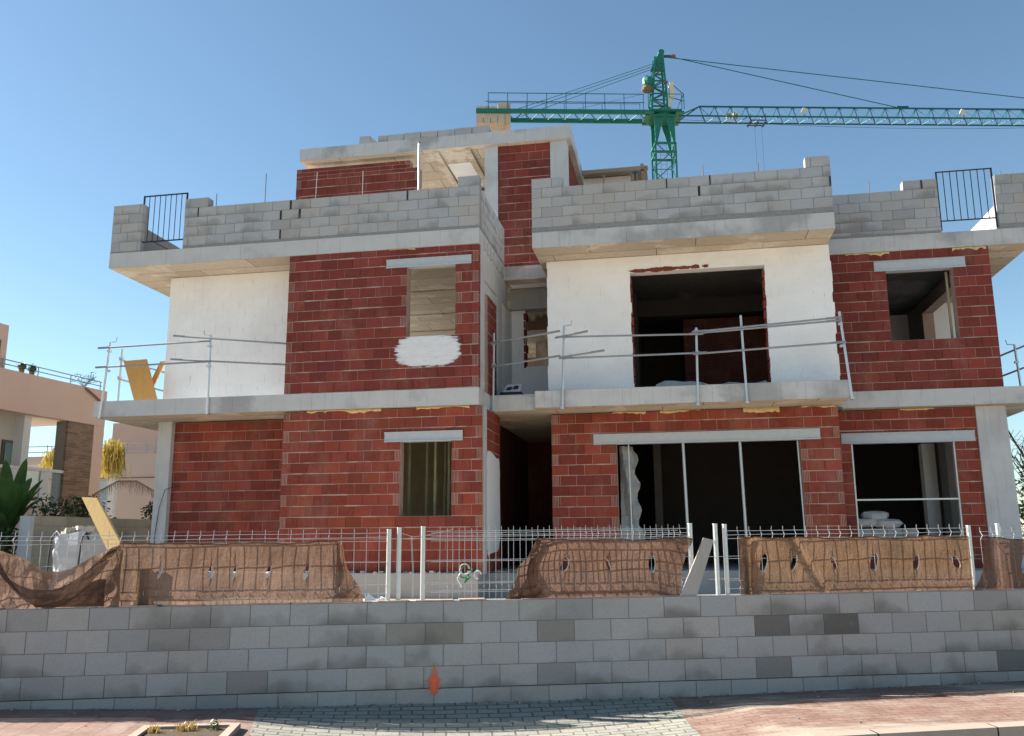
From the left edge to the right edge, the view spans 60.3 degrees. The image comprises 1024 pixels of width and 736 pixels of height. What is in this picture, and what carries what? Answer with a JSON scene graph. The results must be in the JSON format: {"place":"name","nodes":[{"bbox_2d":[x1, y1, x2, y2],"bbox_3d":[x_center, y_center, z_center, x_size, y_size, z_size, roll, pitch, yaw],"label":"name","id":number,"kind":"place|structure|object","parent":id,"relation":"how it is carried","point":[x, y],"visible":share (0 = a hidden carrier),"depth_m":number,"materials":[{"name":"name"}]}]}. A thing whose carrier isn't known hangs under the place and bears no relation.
{"place":"outdoors","nodes":[
{"label":"outdoors","id":0,"kind":"place"},
{"bbox_2d":[0,708,257,735],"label":"pavement","id":1,"kind":"structure","parent":0,"point":[68,722],"depth_m":7.59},
{"bbox_2d":[129,723,240,735],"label":"tree pit","id":2,"kind":"object","parent":1,"relation":"on","point":[228,729],"visible":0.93,"depth_m":7.12,"materials":[{"name":"concrete"}]},
{"bbox_2d":[147,723,160,733],"bbox_3d":[-2.882,2.900,7.088,0.120,0.080,0.141,4,-12,-22],"label":"dry grass tuft","id":3,"kind":"object","parent":2,"relation":"in","point":[155,729],"visible":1,"depth_m":7.09,"materials":[{"name":"yellow plant"}]},
{"bbox_2d":[174,721,198,731],"bbox_3d":[-2.651,2.914,7.176,0.205,0.084,0.167,7,-13,-34],"label":"dry grass tuft","id":4,"kind":"object","parent":2,"relation":"in","point":[181,728],"visible":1,"depth_m":7.17,"materials":[{"name":"yellow plant"}]},
{"bbox_2d":[206,719,221,730],"bbox_3d":[-2.424,2.917,7.194,0.144,0.110,0.128,5,-12,-25],"label":"weed","id":5,"kind":"object","parent":2,"relation":"on","point":[216,726],"visible":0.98,"depth_m":7.19,"materials":[{"name":"green plant"}]},
{"bbox_2d":[363,597,505,600],"bbox_3d":[-0.726,3.862,14.557,40.000,0.090,23.587,-2,-11,10],"label":"building plot","id":6,"kind":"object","parent":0,"point":[483,597],"depth_m":15.36,"materials":[{"name":"grey concrete"}]},
{"bbox_2d":[0,526,18,554],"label":"shrub","id":7,"kind":"object","parent":6,"relation":"on","point":[6,531],"visible":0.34,"depth_m":17.93,"materials":[{"name":"green plant"}]},
{"bbox_2d":[0,458,42,552],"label":"banana plant","id":8,"kind":"object","parent":6,"relation":"on","point":[16,495],"visible":0.88,"depth_m":18.93,"materials":[{"name":"green plant"}]},
{"bbox_2d":[0,323,106,555],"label":"neighbour house","id":9,"kind":"structure","parent":6,"relation":"on","point":[28,401],"depth_m":24.48,"materials":[{"name":"beige paint"}]},
{"bbox_2d":[0,439,12,464],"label":"porch door","id":10,"kind":"structure","parent":9,"relation":"in","point":[6,445],"depth_m":23.89,"materials":[{"name":"grey glass"}]},
{"bbox_2d":[17,361,26,372],"bbox_3d":[-13.091,-0.022,23.545,0.293,0.318,0.243,-2,-11,10],"label":"potted cactus","id":11,"kind":"object","parent":9,"relation":"on","point":[22,366],"visible":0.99,"depth_m":23.47,"materials":[{"name":"green plant"}]},
{"bbox_2d":[28,363,36,374],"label":"potted cactus","id":12,"kind":"object","parent":9,"relation":"on","point":[33,369],"visible":1,"depth_m":23.80,"materials":[{"name":"green plant"}]},
{"bbox_2d":[71,372,97,385],"bbox_3d":[-12.464,0.341,25.790,0.773,0.464,0.621,-2,-11,10],"label":"terrace shrub","id":13,"kind":"object","parent":9,"relation":"on","point":[92,378],"visible":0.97,"depth_m":25.71,"materials":[{"name":"green plant"}]},
{"bbox_2d":[27,493,116,517],"bbox_3d":[-10.378,4.046,20.791,1.255,2.286,2.793,-4,-12,18],"label":"shrub","id":14,"kind":"object","parent":6,"relation":"on","point":[45,509],"visible":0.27,"depth_m":20.51,"materials":[{"name":"green plant"}]},
{"bbox_2d":[46,526,106,571],"bbox_3d":[-6.105,2.861,12.446,0.663,1.249,0.672,-2,-11,10],"label":"bulk bag","id":15,"kind":"object","parent":6,"relation":"on","point":[72,557],"visible":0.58,"depth_m":12.26,"materials":[{"name":"white fabric"}]},
{"bbox_2d":[16,515,151,570],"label":"boundary wall","id":16,"kind":"structure","parent":6,"relation":"on","point":[32,525],"depth_m":18.22,"materials":[{"name":"concrete"}]},
{"bbox_2d":[82,497,121,549],"bbox_3d":[-5.213,2.511,11.750,1.540,1.601,0.120,-5,-12,23],"label":"wooden plank","id":17,"kind":"object","parent":6,"relation":"on","point":[100,517],"visible":0.43,"depth_m":11.97,"materials":[{"name":"yellow wood"}]},
{"bbox_2d":[81,480,153,508],"bbox_3d":[-9.833,3.431,22.565,0.622,1.131,2.610,-8,-14,35],"label":"dead palm frond","id":18,"kind":"object","parent":6,"relation":"on","point":[123,481],"visible":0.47,"depth_m":22.63,"materials":[{"name":"brown plant"}]},
{"bbox_2d":[140,501,152,519],"bbox_3d":[-9.453,4.586,23.362,0.667,2.195,1.312,-2,-11,10],"label":"shrub","id":19,"kind":"object","parent":6,"relation":"on","point":[149,511],"visible":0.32,"depth_m":23.14,"materials":[{"name":"green plant"}]},
{"bbox_2d":[93,125,1023,598],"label":"unfinished house","id":20,"kind":"structure","parent":6,"relation":"on","point":[373,287],"depth_m":17.04,"materials":[{"name":"brick"}]},
{"bbox_2d":[124,359,156,399],"bbox_3d":[-7.545,0.274,17.936,0.883,0.949,0.180,-2,-11,10],"label":"shuttering board","id":21,"kind":"object","parent":20,"relation":"on","point":[141,382],"visible":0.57,"depth_m":17.93,"materials":[{"name":"wood"}]},
{"bbox_2d":[152,361,164,385],"bbox_3d":[-7.381,0.303,18.137,0.469,0.972,0.100,8,-14,-38],"label":"shuttering board","id":22,"kind":"object","parent":20,"relation":"on","point":[157,373],"visible":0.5,"depth_m":18.21,"materials":[{"name":"yellow wood"}]},
{"bbox_2d":[142,192,188,242],"bbox_3d":[-7.090,-2.978,17.984,0.988,1.185,0.028,-2,-11,10],"label":"railing panel","id":23,"kind":"object","parent":20,"relation":"on","point":[173,239],"visible":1,"depth_m":18.00,"materials":[{"name":"black paint"}]},
{"bbox_2d":[95,331,285,418],"bbox_3d":[-5.963,0.413,18.754,4.002,1.672,3.508,-2,-11,10],"label":"guard rail","id":24,"kind":"object","parent":20,"relation":"on","point":[208,361],"visible":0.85,"depth_m":17.21,"materials":[{"name":"metal"}]},
{"bbox_2d":[406,442,411,515],"bbox_3d":[-1.980,2.384,16.942,0.140,2.960,0.140,-2,-11,10],"label":"telescopic prop","id":25,"kind":"object","parent":20,"relation":"on","point":[409,483],"visible":0.49,"depth_m":16.95,"materials":[{"name":"metal"}]},
{"bbox_2d":[418,142,420,189],"bbox_3d":[-1.833,-3.608,17.332,0.054,1.770,0.051,-2,-11,10],"label":"steel pole","id":26,"kind":"object","parent":20,"relation":"on","point":[419,143],"visible":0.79,"depth_m":17.39,"materials":[{"name":"white metal"}]},
{"bbox_2d":[424,442,428,515],"bbox_3d":[-1.659,2.429,17.183,0.140,2.960,0.140,-2,-11,10],"label":"telescopic prop","id":27,"kind":"object","parent":20,"relation":"on","point":[426,484],"visible":0.42,"depth_m":17.20,"materials":[{"name":"grey metal"}]},
{"bbox_2d":[433,442,437,515],"bbox_3d":[-1.458,2.343,16.747,0.140,2.960,0.140,-2,-11,10],"label":"telescopic prop","id":28,"kind":"object","parent":20,"relation":"on","point":[435,482],"visible":0.47,"depth_m":16.75,"materials":[{"name":"grey metal"}]},
{"bbox_2d":[443,442,446,515],"bbox_3d":[-1.343,2.533,17.724,0.140,2.960,0.140,-2,-11,10],"label":"telescopic prop","id":29,"kind":"object","parent":20,"relation":"on","point":[445,485],"visible":0.41,"depth_m":17.74,"materials":[{"name":"metal"}]},
{"bbox_2d":[446,441,451,515],"bbox_3d":[-1.216,2.391,17.002,0.140,2.960,0.140,-2,-11,10],"label":"telescopic prop","id":30,"kind":"object","parent":20,"relation":"on","point":[449,488],"visible":0.45,"depth_m":17.00,"materials":[{"name":"grey metal"}]},
{"bbox_2d":[489,330,560,411],"bbox_3d":[0.174,0.015,16.724,1.497,1.540,0.555,-2,-11,10],"label":"guard rail","id":31,"kind":"object","parent":20,"relation":"on","point":[493,343],"visible":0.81,"depth_m":16.95,"materials":[{"name":"metal"}]},
{"bbox_2d":[619,446,643,539],"bbox_3d":[2.354,2.698,17.169,0.442,2.320,0.449,-2,-11,10],"label":"insulation sheet","id":32,"kind":"object","parent":20,"relation":"on","point":[625,502],"visible":0.67,"depth_m":17.10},
{"bbox_2d":[555,311,853,409],"bbox_3d":[3.392,-0.162,16.027,5.243,1.702,0.143,-2,-11,10],"label":"guard rail","id":33,"kind":"object","parent":20,"relation":"on","point":[741,327],"visible":1,"depth_m":15.96,"materials":[{"name":"metal"}]},
{"bbox_2d":[656,381,766,386],"bbox_3d":[3.781,0.324,16.814,2.040,0.184,0.500,-2,-11,10],"label":"plastic sheet","id":34,"kind":"object","parent":20,"relation":"on","point":[673,383],"visible":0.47,"depth_m":16.73,"materials":[{"name":"plastic"}]},
{"bbox_2d":[859,529,918,554],"bbox_3d":[7.260,3.485,17.091,1.120,0.725,0.400,-2,-11,10],"label":"block stack","id":35,"kind":"object","parent":20,"relation":"on","point":[901,533],"visible":0.12,"depth_m":16.94,"materials":[{"name":"grey concrete"}]},
{"bbox_2d":[858,518,877,527],"bbox_3d":[6.837,3.022,17.210,0.544,0.187,0.410,-2,-11,10],"label":"cement sack","id":36,"kind":"object","parent":35,"relation":"on","point":[866,523],"visible":0.59,"depth_m":17.03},
{"bbox_2d":[875,519,902,528],"bbox_3d":[7.282,3.026,17.121,0.551,0.194,0.412,-2,-11,10],"label":"cement sack","id":37,"kind":"object","parent":35,"relation":"on","point":[890,523],"visible":0.98,"depth_m":16.96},
{"bbox_2d":[860,511,888,519],"bbox_3d":[7.115,2.894,17.278,0.520,0.188,0.409,-2,-11,10],"label":"cement sack","id":38,"kind":"object","parent":37,"relation":"on","point":[877,515],"visible":0.84,"depth_m":17.13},
{"bbox_2d":[935,168,997,230],"bbox_3d":[8.815,-3.276,17.123,1.028,1.210,0.028,-2,-11,10],"label":"railing panel","id":39,"kind":"object","parent":20,"relation":"on","point":[993,193],"visible":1,"depth_m":17.12,"materials":[{"name":"black paint"}]},
{"bbox_2d":[1000,340,1023,385],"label":"guard rail","id":40,"kind":"object","parent":20,"relation":"on","point":[1015,349],"visible":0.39,"depth_m":17.16,"materials":[{"name":"metal"}]},
{"bbox_2d":[1008,429,1023,533],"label":"bare tree","id":41,"kind":"object","parent":6,"relation":"on","point":[1021,453],"visible":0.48,"depth_m":22.32,"materials":[{"name":"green plant"}]},
{"bbox_2d":[1018,500,1023,536],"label":"shrub","id":42,"kind":"object","parent":6,"relation":"on","point":[1021,513],"visible":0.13,"depth_m":23.87,"materials":[{"name":"green plant"}]},
{"bbox_2d":[249,697,700,735],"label":"driveway","id":43,"kind":"structure","parent":0,"point":[663,716],"depth_m":7.93,"materials":[{"name":"grey stone"}]},
{"bbox_2d":[4,680,1014,729],"bbox_3d":[0.573,3.073,7.732,10.677,0.246,1.545,1,-11,-6],"label":"grit","id":44,"kind":"object","parent":43,"relation":"on","point":[953,684],"visible":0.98,"depth_m":8.40,"materials":[{"name":"grey gravel"}]},
{"bbox_2d":[500,384,522,394],"bbox_3d":[-0.004,0.447,17.284,0.420,0.270,0.300,-2,-11,10],"label":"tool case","id":45,"kind":"object","parent":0,"point":[513,389],"visible":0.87,"depth_m":17.19,"materials":[{"name":"grey plastic"}]},
{"bbox_2d":[0,0,1023,537],"label":"sky","id":46,"kind":"structure","parent":0,"point":[105,104],"materials":[{"name":"blue"}]},
{"bbox_2d":[671,681,1023,735],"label":"pavement","id":47,"kind":"structure","parent":0,"point":[772,714],"depth_m":7.86,"materials":[{"name":"pink concrete"}]},
{"label":"ground","id":48,"kind":"structure","parent":0,"visible":0},
{"bbox_2d":[38,438,130,480],"bbox_3d":[-15.873,5.242,32.358,3.988,5.336,1.111,-2,-11,10],"label":"palm tree","id":49,"kind":"object","parent":48,"relation":"on","point":[113,458],"visible":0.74,"depth_m":32.41,"materials":[{"name":"yellow plant"}]},
{"bbox_2d":[27,423,157,519],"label":"house","id":50,"kind":"structure","parent":48,"relation":"on","point":[140,449],"depth_m":36.84,"materials":[{"name":"beige paint"}]},
{"bbox_2d":[99,478,117,517],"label":"garden pillar","id":51,"kind":"structure","parent":48,"relation":"on","point":[111,505],"depth_m":32.35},
{"bbox_2d":[0,589,1023,733],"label":"garden wall","id":52,"kind":"structure","parent":48,"relation":"on","point":[378,652],"depth_m":8.52,"materials":[{"name":"grey concrete"}]},
{"bbox_2d":[0,531,117,570],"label":"wire panel","id":53,"kind":"object","parent":52,"relation":"on","point":[54,540],"visible":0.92,"depth_m":8.35,"materials":[{"name":"grey metal"}]},
{"bbox_2d":[0,544,123,608],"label":"screen net","id":54,"kind":"object","parent":53,"relation":"attached to","point":[23,572],"visible":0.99,"depth_m":8.25,"materials":[{"name":"brown fabric"}]},
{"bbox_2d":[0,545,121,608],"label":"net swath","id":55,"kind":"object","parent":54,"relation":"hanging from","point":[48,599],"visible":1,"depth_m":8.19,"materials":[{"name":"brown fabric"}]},
{"bbox_2d":[34,579,105,607],"bbox_3d":[-4.121,2.102,8.230,0.620,0.254,0.042,1,-11,-6],"label":"net flap","id":56,"kind":"object","parent":54,"relation":"attached to","point":[91,594],"visible":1,"depth_m":8.24,"materials":[{"name":"brown fabric"}]},
{"bbox_2d":[120,529,385,597],"bbox_3d":[-2.484,1.912,8.498,2.513,0.710,0.045,1,-11,-6],"label":"wire panel","id":57,"kind":"object","parent":52,"relation":"on","point":[290,538],"visible":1,"depth_m":8.58,"materials":[{"name":"grey metal"}]},
{"bbox_2d":[119,541,337,605],"bbox_3d":[-2.780,1.971,8.446,2.170,0.614,0.033,1,-11,-6],"label":"screen net","id":58,"kind":"object","parent":57,"relation":"attached to","point":[186,567],"visible":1,"depth_m":8.46,"materials":[{"name":"brown fabric"}]},
{"bbox_2d":[334,542,362,601],"bbox_3d":[-1.589,1.985,8.587,0.290,0.575,0.050,0,-11,-4],"label":"net flap","id":59,"kind":"object","parent":57,"relation":"attached to","point":[350,591],"visible":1,"depth_m":8.56,"materials":[{"name":"brown fabric"}]},
{"bbox_2d":[364,594,377,600],"bbox_3d":[-1.369,2.232,8.592,0.135,0.066,0.049,1,-11,-6],"label":"mortar scrap","id":60,"kind":"object","parent":52,"relation":"on","point":[369,597],"visible":1,"depth_m":8.57,"materials":[{"name":"white concrete"}]},
{"bbox_2d":[385,529,390,599],"bbox_3d":[-1.211,2.038,8.632,0.048,0.908,0.046,-2,-11,10],"label":"fence post","id":61,"kind":"object","parent":52,"relation":"on","point":[388,563],"visible":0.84,"depth_m":8.64,"materials":[{"name":"metal"}]},
{"bbox_2d":[396,528,401,599],"bbox_3d":[-1.112,2.032,8.645,0.048,0.922,0.046,-2,-11,10],"label":"fence post","id":62,"kind":"object","parent":52,"relation":"on","point":[398,571],"visible":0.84,"depth_m":8.65,"materials":[{"name":"metal"}]},
{"bbox_2d":[420,526,425,599],"bbox_3d":[-0.878,2.030,8.670,0.048,0.930,0.046,-2,-11,10],"label":"fence post","id":63,"kind":"object","parent":52,"relation":"on","point":[422,581],"visible":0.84,"depth_m":8.67,"materials":[{"name":"metal"}]},
{"bbox_2d":[425,524,688,598],"bbox_3d":[0.475,1.926,8.818,2.660,0.710,0.045,1,-11,-6],"label":"wire panel","id":64,"kind":"object","parent":52,"relation":"on","point":[513,538],"visible":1,"depth_m":8.81,"materials":[{"name":"grey metal"}]},
{"bbox_2d":[457,564,480,586],"bbox_3d":[-0.421,2.044,8.692,0.244,0.228,0.037,1,-11,-6],"label":"garden hose","id":65,"kind":"object","parent":64,"relation":"attached to","point":[466,579],"visible":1,"depth_m":8.68,"materials":[{"name":"white plastic"}]},
{"bbox_2d":[506,538,540,598],"bbox_3d":[0.120,1.997,8.764,0.385,0.600,0.046,1,-11,-6],"label":"net flap","id":66,"kind":"object","parent":64,"relation":"attached to","point":[532,591],"visible":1,"depth_m":8.73,"materials":[{"name":"brown fabric"}]},
{"bbox_2d":[511,537,692,598],"bbox_3d":[0.906,2.005,8.841,1.903,0.604,0.032,1,-11,-6],"label":"screen net","id":67,"kind":"object","parent":64,"relation":"attached to","point":[628,561],"visible":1,"depth_m":8.86,"materials":[{"name":"brown fabric"}]},
{"bbox_2d":[687,523,693,570],"bbox_3d":[1.826,2.051,8.961,0.048,0.934,0.046,-2,-11,10],"label":"fence post","id":68,"kind":"object","parent":52,"relation":"on","point":[691,557],"visible":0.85,"depth_m":8.98,"materials":[{"name":"metal"}]},
{"bbox_2d":[402,529,738,584],"bbox_3d":[0.626,1.953,8.855,3.471,0.675,0.034,1,-11,-6],"label":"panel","id":69,"kind":"object","parent":68,"relation":"attached to","point":[452,529],"visible":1,"depth_m":8.72,"materials":[{"name":"grey metal"}]},
{"bbox_2d":[680,538,713,595],"bbox_3d":[1.869,2.017,8.922,0.402,0.590,0.053,2,-11,-14],"label":"wooden plank","id":70,"kind":"object","parent":52,"relation":"on","point":[691,586],"visible":1,"depth_m":8.91,"materials":[{"name":"grey wood"}]},
{"bbox_2d":[713,524,720,594],"bbox_3d":[2.090,2.057,8.989,0.048,0.927,0.046,-2,-11,10],"label":"fence post","id":71,"kind":"object","parent":52,"relation":"on","point":[716,560],"visible":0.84,"depth_m":8.99,"materials":[{"name":"metal"}]},
{"bbox_2d":[722,524,729,594],"bbox_3d":[2.189,2.060,8.999,0.048,0.921,0.046,-2,-11,10],"label":"fence post","id":72,"kind":"object","parent":52,"relation":"on","point":[725,554],"visible":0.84,"depth_m":9.00,"materials":[{"name":"metal"}]},
{"bbox_2d":[727,524,966,594],"bbox_3d":[3.517,1.981,9.139,2.643,0.711,0.045,1,-11,-6],"label":"wire panel","id":73,"kind":"object","parent":52,"relation":"on","point":[829,533],"visible":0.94,"depth_m":9.15,"materials":[{"name":"grey metal"}]},
{"bbox_2d":[737,536,749,594],"bbox_3d":[2.408,2.030,9.021,0.170,0.605,0.042,1,-11,-5],"label":"net flap","id":74,"kind":"object","parent":73,"relation":"attached to","point":[742,577],"visible":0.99,"depth_m":9.01,"materials":[{"name":"brown fabric"}]},
{"bbox_2d":[741,535,972,594],"bbox_3d":[3.581,2.032,9.124,2.497,0.598,0.041,1,-11,-6],"label":"screen net","id":75,"kind":"object","parent":73,"relation":"attached to","point":[851,556],"visible":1,"depth_m":9.13,"materials":[{"name":"brown fabric"}]},
{"bbox_2d":[966,525,976,588],"bbox_3d":[4.844,2.103,9.280,0.048,0.880,0.046,-2,-11,10],"label":"fence post","id":76,"kind":"object","parent":52,"relation":"on","point":[968,529],"visible":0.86,"depth_m":9.29,"materials":[{"name":"metal"}]},
{"bbox_2d":[995,523,1000,536],"bbox_3d":[5.172,2.097,9.317,0.048,0.898,0.046,-2,-11,10],"label":"fence post","id":77,"kind":"object","parent":52,"relation":"on","point":[997,528],"visible":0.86,"depth_m":9.37,"materials":[{"name":"metal"}]},
{"bbox_2d":[979,527,1023,558],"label":"wire panel","id":78,"kind":"object","parent":52,"relation":"on","point":[993,535],"visible":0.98,"depth_m":9.39,"materials":[{"name":"grey metal"}]},
{"bbox_2d":[975,537,1023,589],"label":"screen net","id":79,"kind":"object","parent":78,"relation":"attached to","point":[1002,560],"visible":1,"depth_m":9.27,"materials":[{"name":"brown fabric"}]},
{"bbox_2d":[476,49,1023,179],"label":"tower crane","id":80,"kind":"object","parent":48,"relation":"on","point":[668,119],"visible":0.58,"depth_m":58.84,"materials":[{"name":"metal"}]},
{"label":"road","id":81,"kind":"structure","parent":0,"visible":0},
{"bbox_2d":[791,721,1023,735],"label":"kerb","id":82,"kind":"structure","parent":81,"relation":"on","point":[1014,728],"depth_m":6.95,"materials":[{"name":"concrete"}]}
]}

